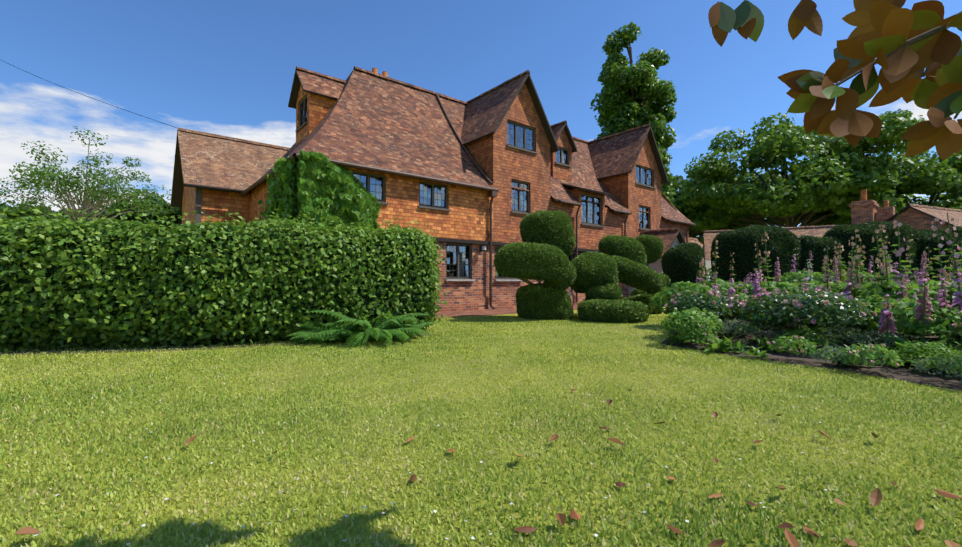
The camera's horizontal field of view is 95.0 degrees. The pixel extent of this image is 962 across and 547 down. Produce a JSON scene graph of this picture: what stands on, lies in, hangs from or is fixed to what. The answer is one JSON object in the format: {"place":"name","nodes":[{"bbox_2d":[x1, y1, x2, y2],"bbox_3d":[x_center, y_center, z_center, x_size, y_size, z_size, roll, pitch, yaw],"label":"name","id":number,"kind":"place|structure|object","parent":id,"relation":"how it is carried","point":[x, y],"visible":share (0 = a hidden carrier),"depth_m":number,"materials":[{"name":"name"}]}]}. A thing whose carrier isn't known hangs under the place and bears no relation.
{"place":"outdoors","nodes":[
{"label":"outdoors","id":0,"kind":"place"},
{"bbox_2d":[0,307,961,546],"bbox_3d":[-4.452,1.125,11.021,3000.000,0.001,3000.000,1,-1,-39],"label":"lawn ground","id":1,"kind":"structure","parent":0,"point":[364,518],"depth_m":2.52,"materials":[{"name":"green plant"}]},
{"bbox_2d":[0,200,96,221],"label":"tree wood","id":2,"kind":"object","parent":1,"relation":"on","point":[19,213],"visible":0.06,"depth_m":45.62,"materials":[{"name":"green plant"}]},
{"bbox_2d":[0,126,170,223],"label":"tree","id":3,"kind":"object","parent":1,"relation":"on","point":[100,195],"visible":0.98,"depth_m":29.57,"materials":[{"name":"green plant"}]},
{"bbox_2d":[77,201,114,223],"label":"tree wood","id":4,"kind":"object","parent":1,"relation":"on","point":[105,211],"depth_m":58.55,"materials":[{"name":"green plant"}]},
{"bbox_2d":[110,189,181,226],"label":"tree wood","id":5,"kind":"object","parent":1,"relation":"on","point":[170,211],"visible":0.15,"depth_m":54.12,"materials":[{"name":"green plant"}]},
{"bbox_2d":[171,207,181,230],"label":"tree wood","id":6,"kind":"object","parent":1,"relation":"on","point":[179,211],"depth_m":51.91,"materials":[{"name":"green plant"}]},
{"bbox_2d":[0,332,434,355],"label":"soil under hedge","id":7,"kind":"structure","parent":1,"relation":"on","point":[116,348],"depth_m":6.03,"materials":[{"name":"brown soil"}]},
{"bbox_2d":[0,207,447,352],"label":"beech hedge","id":8,"kind":"object","parent":7,"relation":"on","point":[81,282],"visible":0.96,"depth_m":6.13,"materials":[{"name":"green plant"}]},
{"bbox_2d":[285,310,434,347],"bbox_3d":[-1.696,0.880,6.879,2.063,0.665,1.811,0,-1,17],"label":"fern by hedge","id":9,"kind":"object","parent":1,"relation":"on","point":[354,329],"visible":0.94,"depth_m":6.52,"materials":[{"name":"green plant"}]},
{"bbox_2d":[33,346,826,544],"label":"fallen leaves","id":10,"kind":"object","parent":1,"relation":"on","point":[596,535],"visible":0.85,"depth_m":1.78,"materials":[{"name":"brown plant"}]},
{"bbox_2d":[182,68,688,311],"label":"house walls","id":11,"kind":"structure","parent":1,"relation":"on","point":[500,164],"depth_m":15.30,"materials":[{"name":"orange brick"}]},
{"bbox_2d":[1,60,176,127],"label":"overhead cable","id":12,"kind":"object","parent":11,"relation":"on","point":[90,97],"visible":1,"depth_m":18.21,"materials":[{"name":"grey metal"}]},
{"bbox_2d":[258,150,381,233],"bbox_3d":[-4.711,-1.072,11.643,3.809,3.838,2.142,0,-1,9],"label":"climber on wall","id":13,"kind":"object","parent":11,"relation":"attached to","point":[325,187],"visible":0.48,"depth_m":11.09,"materials":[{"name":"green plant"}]},
{"bbox_2d":[171,66,692,257],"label":"house roof","id":14,"kind":"structure","parent":11,"relation":"on","point":[373,119],"depth_m":15.80,"materials":[{"name":"brown tile"}]},
{"bbox_2d":[185,93,695,308],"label":"house trim","id":15,"kind":"structure","parent":11,"relation":"attached to","point":[492,193],"depth_m":14.72,"materials":[{"name":"brown wood"}]},
{"bbox_2d":[301,99,651,276],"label":"windows","id":16,"kind":"structure","parent":11,"relation":"in","point":[514,193],"depth_m":14.62,"materials":[{"name":"grey"}]},
{"bbox_2d":[14,389,961,546],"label":"fallen leaves","id":17,"kind":"object","parent":1,"relation":"on","point":[875,496],"visible":1,"depth_m":1.66,"materials":[{"name":"brown plant"}]},
{"bbox_2d":[493,210,670,322],"bbox_3d":[4.034,-0.206,13.325,3.302,2.794,9.250,-1,-1,34],"label":"topiary","id":18,"kind":"object","parent":1,"relation":"on","point":[543,251],"visible":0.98,"depth_m":10.80,"materials":[{"name":"green plant"}]},
{"bbox_2d":[590,22,676,204],"bbox_3d":[13.832,-10.339,40.587,7.904,24.061,8.173,1,-1,-39],"label":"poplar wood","id":19,"kind":"object","parent":1,"relation":"on","point":[631,96],"visible":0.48,"depth_m":38.96,"materials":[{"name":"green plant"}]},
{"bbox_2d":[661,242,706,307],"bbox_3d":[6.339,0.109,13.816,1.264,2.202,1.304,0,-1,-5],"label":"topiary","id":20,"kind":"object","parent":1,"relation":"on","point":[680,262],"visible":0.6,"depth_m":13.36,"materials":[{"name":"green plant"}]},
{"bbox_2d":[662,161,764,243],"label":"oak tree","id":21,"kind":"object","parent":1,"relation":"on","point":[693,233],"visible":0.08,"depth_m":58.64,"materials":[{"name":"green plant"}]},
{"bbox_2d":[651,212,961,390],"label":"flower bed","id":22,"kind":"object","parent":1,"relation":"on","point":[887,324],"depth_m":5.96,"materials":[{"name":"green plant"}]},
{"bbox_2d":[673,109,959,231],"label":"oak tree","id":23,"kind":"object","parent":1,"relation":"on","point":[829,172],"visible":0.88,"depth_m":43.88,"materials":[{"name":"green plant"}]},
{"bbox_2d":[705,189,950,279],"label":"outbuilding walls","id":24,"kind":"structure","parent":1,"relation":"on","point":[864,210],"depth_m":23.42,"materials":[{"name":"brown brick"}]},
{"bbox_2d":[689,203,961,260],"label":"outbuilding roof","id":25,"kind":"structure","parent":24,"relation":"on","point":[940,213],"depth_m":23.97,"materials":[{"name":"brown tile"}]},
{"bbox_2d":[710,221,961,282],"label":"yew hedge","id":26,"kind":"object","parent":1,"relation":"on","point":[783,245],"visible":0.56,"depth_m":16.21,"materials":[{"name":"green plant"}]},
{"bbox_2d":[798,150,961,226],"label":"oak tree","id":27,"kind":"object","parent":1,"relation":"on","point":[951,198],"visible":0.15,"depth_m":42.22,"materials":[{"name":"green plant"}]},
{"bbox_2d":[0,0,961,236],"label":"sky","id":28,"kind":"structure","parent":0,"point":[220,67],"materials":[{"name":"blue"}]},
{"bbox_2d":[433,305,577,317],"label":"brick path","id":29,"kind":"structure","parent":0,"point":[484,312],"depth_m":13.10,"materials":[{"name":"brown brick"}]},
{"bbox_2d":[708,0,961,160],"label":"overhanging leaves","id":30,"kind":"object","parent":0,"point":[905,47],"visible":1,"depth_m":2.25,"materials":[{"name":"brown plant"}]}
]}

